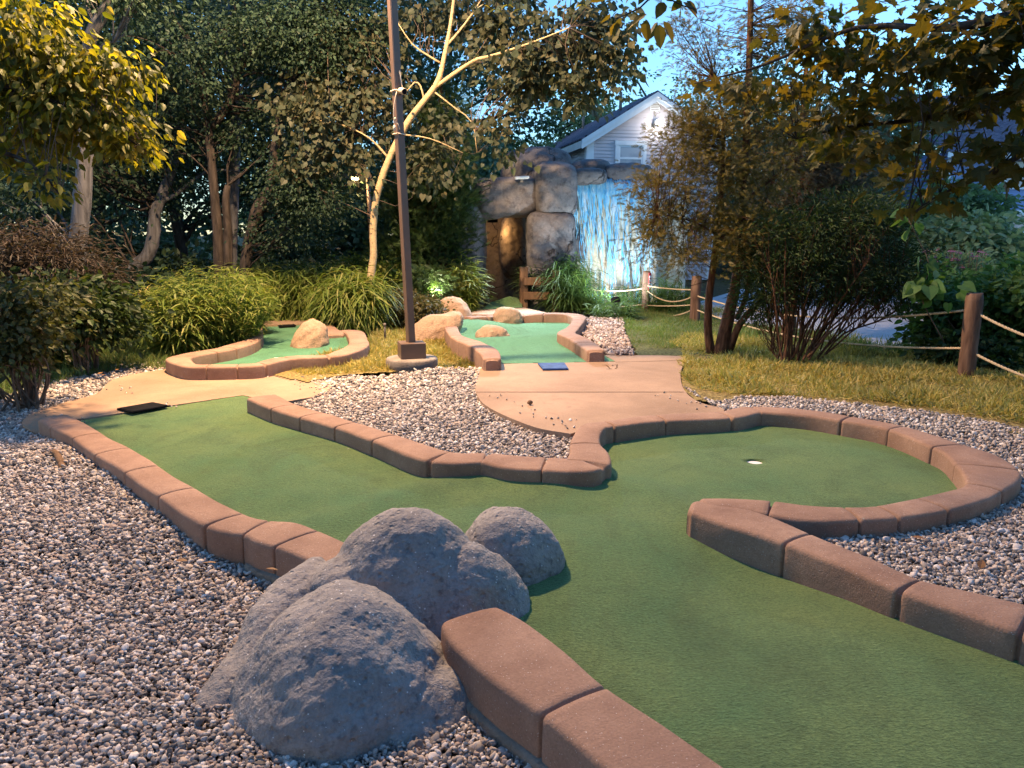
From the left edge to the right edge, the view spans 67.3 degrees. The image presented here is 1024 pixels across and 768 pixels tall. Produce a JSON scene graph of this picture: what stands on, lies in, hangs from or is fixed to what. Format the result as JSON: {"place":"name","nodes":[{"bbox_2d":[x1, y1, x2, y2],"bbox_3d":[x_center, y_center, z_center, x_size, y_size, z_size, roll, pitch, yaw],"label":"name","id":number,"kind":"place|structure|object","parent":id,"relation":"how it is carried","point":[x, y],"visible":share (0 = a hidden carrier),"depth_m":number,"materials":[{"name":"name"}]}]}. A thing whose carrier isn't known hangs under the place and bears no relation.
{"place":"outdoors","nodes":[
{"label":"outdoors","id":0,"kind":"place"},
{"bbox_2d":[22,369,330,434],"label":"path","id":1,"kind":"structure","parent":0,"point":[161,386],"depth_m":7.26,"materials":[{"name":"concrete"}]},
{"bbox_2d":[117,402,169,413],"bbox_3d":[-3.155,0.200,6.585,0.241,0.017,0.336,9,14,37],"label":"tee mat","id":2,"kind":"object","parent":1,"relation":"on","point":[138,408],"visible":1,"depth_m":6.54,"materials":[{"name":"black rubber"}]},
{"bbox_2d":[0,361,530,767],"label":"gravel","id":3,"kind":"structure","parent":0,"point":[121,631],"depth_m":3.08,"materials":[{"name":"grey gravel"}]},
{"bbox_2d":[0,270,112,411],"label":"green shrub","id":4,"kind":"object","parent":3,"relation":"on","point":[23,336],"visible":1,"depth_m":6.59,"materials":[{"name":"green plant"}]},
{"bbox_2d":[195,506,564,765],"bbox_3d":[-0.448,0.972,3.111,1.065,0.872,1.682,4,12,18],"label":"boulder","id":5,"kind":"object","parent":3,"relation":"on","point":[339,657],"visible":0.79,"depth_m":2.61,"materials":[{"name":"grey stone"}]},
{"bbox_2d":[262,319,318,326],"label":"path","id":6,"kind":"structure","parent":0,"point":[285,322],"depth_m":12.52,"materials":[{"name":"concrete"}]},
{"bbox_2d":[294,366,572,460],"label":"gravel","id":7,"kind":"structure","parent":0,"point":[373,396],"depth_m":6.28,"materials":[{"name":"grey gravel"}]},
{"bbox_2d":[0,236,879,404],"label":"ground","id":8,"kind":"structure","parent":0,"point":[720,288],"depth_m":22.29,"materials":[{"name":"soil"}]},
{"bbox_2d":[0,333,177,396],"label":"grass","id":9,"kind":"structure","parent":8,"relation":"on","point":[128,356],"depth_m":8.80,"materials":[{"name":"green plant"}]},
{"bbox_2d":[0,325,92,370],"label":"grass clump","id":10,"kind":"object","parent":9,"relation":"on","point":[59,357],"visible":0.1,"depth_m":8.47,"materials":[{"name":"green plant"}]},
{"bbox_2d":[0,262,174,375],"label":"green shrub","id":11,"kind":"object","parent":9,"relation":"on","point":[115,312],"visible":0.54,"depth_m":8.23,"materials":[{"name":"green plant"}]},
{"bbox_2d":[0,208,175,367],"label":"brown shrub","id":12,"kind":"object","parent":9,"relation":"on","point":[26,255],"visible":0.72,"depth_m":8.32,"materials":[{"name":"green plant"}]},
{"bbox_2d":[0,0,204,268],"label":"bare trunk tree","id":13,"kind":"object","parent":9,"relation":"on","point":[78,213],"visible":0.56,"depth_m":9.22,"materials":[{"name":"grey plant"}]},
{"bbox_2d":[0,0,185,214],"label":"linden tree","id":14,"kind":"object","parent":8,"relation":"on","point":[58,96],"visible":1,"depth_m":6.05,"materials":[{"name":"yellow plant"}]},
{"bbox_2d":[0,0,224,249],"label":"background tree","id":15,"kind":"object","parent":8,"relation":"on","point":[83,27],"visible":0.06,"depth_m":12.54,"materials":[{"name":"green plant"}]},
{"bbox_2d":[0,0,226,233],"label":"background tree","id":16,"kind":"object","parent":8,"relation":"on","point":[158,177],"visible":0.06,"depth_m":16.51,"materials":[{"name":"green plant"}]},
{"bbox_2d":[9,1,246,277],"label":"crooked tree","id":17,"kind":"object","parent":8,"relation":"on","point":[160,198],"visible":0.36,"depth_m":13.58,"materials":[{"name":"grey plant"}]},
{"bbox_2d":[0,1,261,245],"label":"background tree","id":18,"kind":"object","parent":8,"relation":"on","point":[109,222],"visible":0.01,"depth_m":19.39,"materials":[{"name":"green plant"}]},
{"bbox_2d":[130,279,231,357],"bbox_3d":[-4.188,-0.817,9.650,1.455,1.020,1.338,-9,14,-39],"label":"grass clump","id":19,"kind":"object","parent":8,"relation":"on","point":[180,336],"visible":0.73,"depth_m":9.43,"materials":[{"name":"green plant"}]},
{"bbox_2d":[0,226,363,305],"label":"undergrowth","id":20,"kind":"object","parent":8,"relation":"on","point":[161,262],"visible":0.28,"depth_m":14.58,"materials":[{"name":"green plant"}]},
{"bbox_2d":[38,415,343,583],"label":"kerb","id":21,"kind":"structure","parent":8,"relation":"on","point":[257,547],"depth_m":3.81,"materials":[{"name":"concrete"}]},
{"bbox_2d":[40,0,343,263],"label":"background tree","id":22,"kind":"object","parent":8,"relation":"on","point":[181,238],"visible":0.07,"depth_m":17.70,"materials":[{"name":"green plant"}]},
{"bbox_2d":[127,262,289,351],"bbox_3d":[-4.005,-1.028,10.013,2.280,1.139,1.618,0,11,0],"label":"grass clump","id":23,"kind":"object","parent":8,"relation":"on","point":[246,321],"visible":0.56,"depth_m":9.80,"materials":[{"name":"green plant"}]},
{"bbox_2d":[63,0,371,274],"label":"grey tree","id":24,"kind":"object","parent":8,"relation":"on","point":[234,197],"visible":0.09,"depth_m":13.86,"materials":[{"name":"green plant"}]},
{"bbox_2d":[79,0,389,283],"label":"locust tree","id":25,"kind":"object","parent":8,"relation":"on","point":[201,52],"visible":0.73,"depth_m":12.12,"materials":[{"name":"green plant"}]},
{"bbox_2d":[201,265,282,334],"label":"grass clump","id":26,"kind":"object","parent":8,"relation":"on","point":[252,282],"visible":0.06,"depth_m":11.13,"materials":[{"name":"green plant"}]},
{"bbox_2d":[207,258,311,320],"bbox_3d":[-4.255,-1.575,13.140,2.335,1.157,1.752,0,11,0],"label":"grass clump","id":27,"kind":"object","parent":8,"relation":"on","point":[270,274],"visible":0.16,"depth_m":12.85,"materials":[{"name":"green plant"}]},
{"bbox_2d":[114,0,406,259],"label":"background tree","id":28,"kind":"object","parent":8,"relation":"on","point":[221,175],"visible":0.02,"depth_m":19.84,"materials":[{"name":"green plant"}]},
{"bbox_2d":[166,328,369,379],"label":"kerb","id":29,"kind":"structure","parent":8,"relation":"on","point":[196,365],"depth_m":8.43,"materials":[{"name":"concrete"}]},
{"bbox_2d":[210,325,347,364],"bbox_3d":[-2.932,-0.569,10.314,1.877,0.108,4.810,-2,11,-8],"label":"putting green","id":30,"kind":"object","parent":8,"relation":"on","point":[277,341],"visible":0.38,"depth_m":9.87,"materials":[{"name":"green carpet"}]},
{"bbox_2d":[237,260,338,321],"bbox_3d":[-3.747,-1.557,13.216,2.265,1.137,1.790,0,11,0],"label":"grass clump","id":31,"kind":"object","parent":8,"relation":"on","point":[292,315],"visible":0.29,"depth_m":12.79,"materials":[{"name":"green plant"}]},
{"bbox_2d":[197,0,396,250],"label":"background tree","id":32,"kind":"object","parent":8,"relation":"on","point":[333,160],"visible":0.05,"depth_m":18.47,"materials":[{"name":"green plant"}]},
{"bbox_2d":[273,241,342,273],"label":"round shrub","id":33,"kind":"object","parent":8,"relation":"on","point":[315,254],"visible":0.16,"depth_m":16.09,"materials":[{"name":"green plant"}]},
{"bbox_2d":[290,319,328,347],"bbox_3d":[-2.666,-0.481,10.043,0.563,0.739,0.447,0,11,0],"label":"boulder","id":34,"kind":"object","parent":8,"relation":"on","point":[311,333],"visible":0.51,"depth_m":9.88,"materials":[{"name":"beige stone"}]},
{"bbox_2d":[238,132,397,258],"bbox_3d":[-5.667,-5.810,24.282,7.151,5.295,5.994,8,14,35],"label":"background tree","id":35,"kind":"object","parent":8,"relation":"on","point":[338,234],"visible":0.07,"depth_m":23.87,"materials":[{"name":"green plant"}]},
{"bbox_2d":[208,0,438,283],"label":"leaning tree","id":36,"kind":"object","parent":8,"relation":"on","point":[266,198],"visible":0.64,"depth_m":12.16,"materials":[{"name":"green plant"}]},
{"bbox_2d":[267,254,380,320],"bbox_3d":[-3.245,-1.595,13.139,2.198,1.215,1.622,0,11,0],"label":"grass clump","id":37,"kind":"object","parent":8,"relation":"on","point":[319,274],"visible":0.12,"depth_m":12.86,"materials":[{"name":"green plant"}]},
{"bbox_2d":[320,248,369,277],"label":"round shrub","id":38,"kind":"object","parent":8,"relation":"on","point":[350,261],"visible":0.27,"depth_m":14.18,"materials":[{"name":"green plant"}]},
{"bbox_2d":[289,265,403,336],"bbox_3d":[-2.437,-1.186,11.684,1.996,1.220,1.749,0,11,0],"label":"grass clump","id":39,"kind":"object","parent":8,"relation":"on","point":[351,305],"visible":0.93,"depth_m":11.39,"materials":[{"name":"green plant"}]},
{"bbox_2d":[275,323,474,381],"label":"grass","id":40,"kind":"structure","parent":8,"relation":"on","point":[381,348],"depth_m":9.14,"materials":[{"name":"yellow plant"}]},
{"bbox_2d":[386,0,437,375],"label":"lamp post","id":41,"kind":"object","parent":40,"relation":"on","point":[410,356],"visible":0.94,"depth_m":8.23,"materials":[{"name":"metal"}]},
{"bbox_2d":[379,286,457,328],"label":"clump","id":42,"kind":"object","parent":40,"relation":"on","point":[424,305],"visible":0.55,"depth_m":11.89,"materials":[{"name":"green plant"}]},
{"bbox_2d":[415,311,463,341],"bbox_3d":[-1.105,-0.650,10.785,0.857,0.730,0.612,0,11,0],"label":"boulder","id":43,"kind":"object","parent":40,"relation":"on","point":[431,326],"visible":0.45,"depth_m":10.54,"materials":[{"name":"beige stone"}]},
{"bbox_2d":[433,296,471,316],"bbox_3d":[-0.979,-1.090,12.638,0.660,0.700,0.566,0,11,0],"label":"boulder","id":44,"kind":"object","parent":40,"relation":"on","point":[462,306],"visible":0.27,"depth_m":12.44,"materials":[{"name":"beige stone"}]},
{"bbox_2d":[349,252,418,290],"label":"loose shrub","id":45,"kind":"object","parent":8,"relation":"on","point":[389,274],"visible":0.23,"depth_m":13.19,"materials":[{"name":"green plant"}]},
{"bbox_2d":[309,0,512,221],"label":"background tree","id":46,"kind":"object","parent":8,"relation":"on","point":[418,72],"visible":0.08,"depth_m":21.39,"materials":[{"name":"green plant"}]},
{"bbox_2d":[379,259,464,300],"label":"juniper","id":47,"kind":"object","parent":8,"relation":"on","point":[425,279],"visible":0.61,"depth_m":12.82,"materials":[{"name":"green plant"}]},
{"bbox_2d":[345,64,499,280],"bbox_3d":[-1.603,-3.410,13.847,2.821,4.503,2.464,0,11,0],"label":"juniper tree","id":48,"kind":"object","parent":8,"relation":"on","point":[436,229],"visible":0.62,"depth_m":13.48,"materials":[{"name":"green plant"}]},
{"bbox_2d":[0,67,871,280],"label":"woodland","id":49,"kind":"object","parent":8,"relation":"on","point":[205,245],"visible":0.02,"depth_m":22.39,"materials":[{"name":"green plant"}]},
{"bbox_2d":[250,0,658,328],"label":"aspen tree","id":50,"kind":"object","parent":8,"relation":"on","point":[530,73],"visible":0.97,"depth_m":11.66,"materials":[{"name":"green plant"}]},
{"bbox_2d":[361,0,569,264],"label":"background tree","id":51,"kind":"object","parent":8,"relation":"on","point":[530,124],"visible":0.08,"depth_m":23.45,"materials":[{"name":"green plant"}]},
{"bbox_2d":[442,250,496,311],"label":"grass clump","id":52,"kind":"object","parent":8,"relation":"on","point":[470,297],"visible":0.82,"depth_m":13.32,"materials":[{"name":"green plant"}]},
{"bbox_2d":[444,326,500,370],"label":"kerb","id":53,"kind":"structure","parent":8,"relation":"on","point":[484,356],"depth_m":8.72,"materials":[{"name":"concrete"}]},
{"bbox_2d":[463,131,517,188],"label":"background tree","id":54,"kind":"object","parent":8,"relation":"on","point":[488,160],"visible":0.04,"depth_m":22.44,"materials":[{"name":"green plant"}]},
{"bbox_2d":[475,325,509,337],"bbox_3d":[-0.254,-0.605,10.266,0.476,0.364,0.360,0,11,0],"label":"boulder","id":55,"kind":"object","parent":8,"relation":"on","point":[491,331],"visible":0.48,"depth_m":10.13,"materials":[{"name":"beige stone"}]},
{"bbox_2d":[493,307,522,323],"bbox_3d":[-0.077,-0.949,12.002,0.487,0.512,0.402,0,11,0],"label":"boulder","id":56,"kind":"object","parent":8,"relation":"on","point":[507,315],"visible":0.55,"depth_m":11.83,"materials":[{"name":"beige stone"}]},
{"bbox_2d":[472,94,571,155],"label":"background tree","id":57,"kind":"object","parent":8,"relation":"on","point":[552,145],"depth_m":28.37,"materials":[{"name":"green plant"}]},
{"bbox_2d":[464,313,604,361],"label":"kerb","id":58,"kind":"structure","parent":8,"relation":"on","point":[571,338],"depth_m":10.01,"materials":[{"name":"concrete"}]},
{"bbox_2d":[460,319,613,362],"bbox_3d":[0.080,-0.645,10.210,2.100,0.100,4.050,0,11,0],"label":"putting green","id":59,"kind":"object","parent":8,"relation":"on","point":[535,342],"visible":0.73,"depth_m":9.70,"materials":[{"name":"green carpet"}]},
{"bbox_2d":[519,267,558,312],"bbox_3d":[0.494,-1.681,14.052,0.726,0.900,0.184,1,11,4],"label":"wooden railing","id":60,"kind":"object","parent":8,"relation":"on","point":[525,281],"visible":0.6,"depth_m":13.99,"materials":[{"name":"brown wood"}]},
{"bbox_2d":[81,396,1023,767],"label":"putting green","id":61,"kind":"object","parent":8,"relation":"on","point":[643,602],"visible":0.72,"depth_m":3.33,"materials":[{"name":"green carpet"}]},
{"bbox_2d":[498,85,607,155],"bbox_3d":[1.718,-8.671,32.419,8.093,7.688,7.240,0,11,0],"label":"background tree","id":62,"kind":"object","parent":8,"relation":"on","point":[568,129],"visible":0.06,"depth_m":31.11,"materials":[{"name":"green plant"}]},
{"bbox_2d":[450,146,687,313],"bbox_3d":[1.187,-2.713,15.414,4.808,3.971,4.408,0,11,0],"label":"grotto","id":63,"kind":"object","parent":8,"relation":"on","point":[532,223],"visible":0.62,"depth_m":14.48,"materials":[{"name":"grey stone"}]},
{"bbox_2d":[574,178,654,303],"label":"waterfall","id":64,"kind":"structure","parent":63,"relation":"attached to","point":[589,193],"depth_m":14.52,"materials":[{"name":"liquid"}]},
{"bbox_2d":[530,252,612,313],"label":"grass clump","id":65,"kind":"object","parent":8,"relation":"on","point":[565,284],"visible":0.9,"depth_m":13.85,"materials":[{"name":"green plant"}]},
{"bbox_2d":[441,608,721,767],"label":"kerb","id":66,"kind":"structure","parent":8,"relation":"on","point":[536,699],"depth_m":2.34,"materials":[{"name":"concrete"}]},
{"bbox_2d":[533,79,633,147],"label":"background tree","id":67,"kind":"object","parent":8,"relation":"on","point":[608,107],"visible":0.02,"depth_m":34.11,"materials":[{"name":"green plant"}]},
{"bbox_2d":[247,395,1021,539],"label":"kerb","id":68,"kind":"structure","parent":8,"relation":"on","point":[984,482],"depth_m":4.81,"materials":[{"name":"concrete"}]},
{"bbox_2d":[553,90,727,279],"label":"gable house","id":69,"kind":"structure","parent":8,"relation":"on","point":[614,137],"depth_m":23.24,"materials":[{"name":"white wood"}]},
{"bbox_2d":[615,140,647,164],"bbox_3d":[3.601,-6.895,23.314,1.048,0.909,0.080,-2,11,-10],"label":"window","id":70,"kind":"structure","parent":69,"relation":"in","point":[624,152],"depth_m":23.29,"materials":[{"name":"white glass"}]},
{"bbox_2d":[589,66,724,179],"bbox_3d":[6.088,-10.316,36.972,8.971,9.090,10.008,0,11,0],"label":"background tree","id":71,"kind":"object","parent":8,"relation":"on","point":[639,92],"visible":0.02,"depth_m":35.77,"materials":[{"name":"green plant"}]},
{"bbox_2d":[661,73,752,265],"bbox_3d":[9.531,-9.920,36.291,8.210,9.280,7.829,6,13,28],"label":"background tree","id":72,"kind":"object","parent":8,"relation":"on","point":[681,82],"depth_m":35.27,"materials":[{"name":"green plant"}]},
{"bbox_2d":[687,42,799,266],"bbox_3d":[8.540,-8.406,28.657,7.419,8.567,7.386,0,11,0],"label":"background tree","id":73,"kind":"object","parent":8,"relation":"on","point":[764,69],"visible":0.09,"depth_m":27.98,"materials":[{"name":"green plant"}]},
{"bbox_2d":[589,271,1023,377],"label":"rope fence","id":74,"kind":"object","parent":8,"relation":"on","point":[973,316],"visible":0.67,"depth_m":7.56,"materials":[{"name":"brown wood"}]},
{"bbox_2d":[889,208,975,342],"bbox_3d":[4.144,-1.069,7.739,0.826,1.380,0.591,3,12,14],"label":"vine","id":75,"kind":"object","parent":74,"relation":"attached to","point":[925,289],"visible":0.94,"depth_m":7.71,"materials":[{"name":"green plant"}]},
{"bbox_2d":[725,69,916,339],"bbox_3d":[4.121,-2.448,10.399,2.692,4.049,2.213,0,11,0],"label":"grey cedar","id":76,"kind":"object","parent":8,"relation":"on","point":[820,174],"visible":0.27,"depth_m":10.02,"materials":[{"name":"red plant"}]},
{"bbox_2d":[724,72,964,277],"bbox_3d":[10.643,-6.653,24.591,6.097,6.707,8.617,10,15,42],"label":"background tree","id":77,"kind":"object","parent":8,"relation":"on","point":[896,130],"visible":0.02,"depth_m":23.71,"materials":[{"name":"green plant"}]},
{"bbox_2d":[686,501,1023,664],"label":"kerb","id":78,"kind":"structure","parent":8,"relation":"on","point":[984,623],"depth_m":3.21,"materials":[{"name":"concrete"}]},
{"bbox_2d":[819,94,1023,270],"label":"blue house","id":79,"kind":"structure","parent":8,"relation":"on","point":[1005,123],"depth_m":27.07,"materials":[{"name":"blue"}]},
{"bbox_2d":[886,250,1023,362],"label":"leafy shrub","id":80,"kind":"object","parent":8,"relation":"on","point":[1003,293],"visible":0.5,"depth_m":8.49,"materials":[{"name":"green plant"}]},
{"bbox_2d":[471,307,545,315],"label":"path","id":81,"kind":"structure","parent":0,"point":[521,310],"depth_m":13.16,"materials":[{"name":"concrete"}]},
{"bbox_2d":[0,0,1023,235],"label":"sky","id":82,"kind":"structure","parent":0,"point":[655,62],"materials":[{"name":"blue"}]},
{"bbox_2d":[475,355,723,438],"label":"path","id":83,"kind":"structure","parent":0,"point":[582,393],"depth_m":6.82,"materials":[{"name":"concrete"}]},
{"bbox_2d":[538,362,567,369],"bbox_3d":[0.439,-0.187,8.074,0.286,0.017,0.371,-1,11,-6],"label":"tee mat","id":84,"kind":"object","parent":83,"relation":"on","point":[554,366],"visible":1,"depth_m":8.00,"materials":[{"name":"blue rubber"}]},
{"bbox_2d":[617,302,780,355],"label":"grass","id":85,"kind":"structure","parent":0,"point":[670,319],"depth_m":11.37,"materials":[{"name":"green plant"}]},
{"bbox_2d":[554,283,620,311],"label":"grass clump","id":86,"kind":"object","parent":85,"relation":"on","point":[597,298],"visible":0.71,"depth_m":13.86,"materials":[{"name":"green plant"}]},
{"bbox_2d":[598,284,652,306],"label":"grass clump","id":87,"kind":"object","parent":85,"relation":"on","point":[624,295],"visible":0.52,"depth_m":14.26,"materials":[{"name":"green plant"}]},
{"bbox_2d":[627,271,688,310],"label":"grass clump","id":88,"kind":"object","parent":85,"relation":"on","point":[656,292],"visible":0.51,"depth_m":13.87,"materials":[{"name":"green plant"}]},
{"bbox_2d":[642,281,704,311],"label":"grass clump","id":89,"kind":"object","parent":85,"relation":"on","point":[675,296],"visible":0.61,"depth_m":13.63,"materials":[{"name":"green plant"}]},
{"bbox_2d":[700,282,922,348],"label":"driveway","id":90,"kind":"structure","parent":0,"point":[886,329],"depth_m":12.78,"materials":[{"name":"grey asphalt"}]},
{"bbox_2d":[893,245,1000,303],"bbox_3d":[8.254,-1.966,14.295,2.361,1.305,2.115,0,11,0],"label":"coneflower patch","id":91,"kind":"object","parent":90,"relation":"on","point":[966,261],"visible":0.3,"depth_m":14.09,"materials":[{"name":"green plant"}]},
{"bbox_2d":[881,174,1023,249],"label":"pale bush","id":92,"kind":"object","parent":90,"relation":"on","point":[976,194],"visible":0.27,"depth_m":18.99,"materials":[{"name":"green plant"}]},
{"bbox_2d":[895,201,1023,275],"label":"pale bush","id":93,"kind":"object","parent":90,"relation":"on","point":[974,229],"visible":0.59,"depth_m":16.04,"materials":[{"name":"green plant"}]},
{"bbox_2d":[897,249,1023,288],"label":"leafy shrub","id":94,"kind":"object","parent":90,"relation":"on","point":[969,276],"visible":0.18,"depth_m":12.75,"materials":[{"name":"green plant"}]},
{"bbox_2d":[668,329,1023,434],"bbox_3d":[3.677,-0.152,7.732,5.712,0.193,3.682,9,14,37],"label":"grass","id":95,"kind":"structure","parent":0,"point":[828,373],"depth_m":7.37,"materials":[{"name":"plant"}]},
{"bbox_2d":[608,0,850,353],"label":"cedar tree","id":96,"kind":"object","parent":95,"relation":"on","point":[717,223],"visible":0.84,"depth_m":8.38,"materials":[{"name":"plant"}]},
{"bbox_2d":[740,321,925,360],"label":"grass","id":97,"kind":"structure","parent":95,"relation":"on","point":[859,340],"depth_m":9.98,"materials":[{"name":"green plant"}]},
{"bbox_2d":[706,177,965,360],"bbox_3d":[3.503,-1.206,8.406,2.600,2.090,1.792,0,11,0],"label":"round bush","id":98,"kind":"object","parent":95,"relation":"on","point":[784,275],"visible":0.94,"depth_m":8.23,"materials":[{"name":"green plant"}]},
{"bbox_2d":[885,324,1023,376],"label":"dark shrub","id":99,"kind":"object","parent":95,"relation":"on","point":[1007,354],"visible":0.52,"depth_m":8.17,"materials":[{"name":"green plant"}]},
{"bbox_2d":[683,386,1023,604],"bbox_3d":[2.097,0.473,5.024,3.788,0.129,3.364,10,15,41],"label":"gravel","id":100,"kind":"structure","parent":0,"point":[981,528],"depth_m":3.79,"materials":[{"name":"grey gravel"}]},
{"bbox_2d":[675,0,1023,225],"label":"maple tree","id":101,"kind":"object","parent":100,"relation":"on","point":[973,96],"visible":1,"depth_m":4.03,"materials":[{"name":"green plant"}]},
{"bbox_2d":[590,0,697,48],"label":"overhanging twig","id":102,"kind":"object","parent":101,"relation":"attached to","point":[657,32],"visible":1,"depth_m":4.34,"materials":[{"name":"green plant"}]},
{"label":"gravel bed","id":103,"kind":"structure","parent":0,"visible":0},
{"bbox_2d":[581,313,634,355],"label":"gravel","id":104,"kind":"structure","parent":103,"relation":"on","point":[608,336],"depth_m":10.41,"materials":[{"name":"grey gravel"}]},
{"bbox_2d":[578,298,645,318],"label":"grass clump","id":105,"kind":"object","parent":103,"relation":"on","point":[609,311],"visible":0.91,"depth_m":12.61,"materials":[{"name":"green plant"}]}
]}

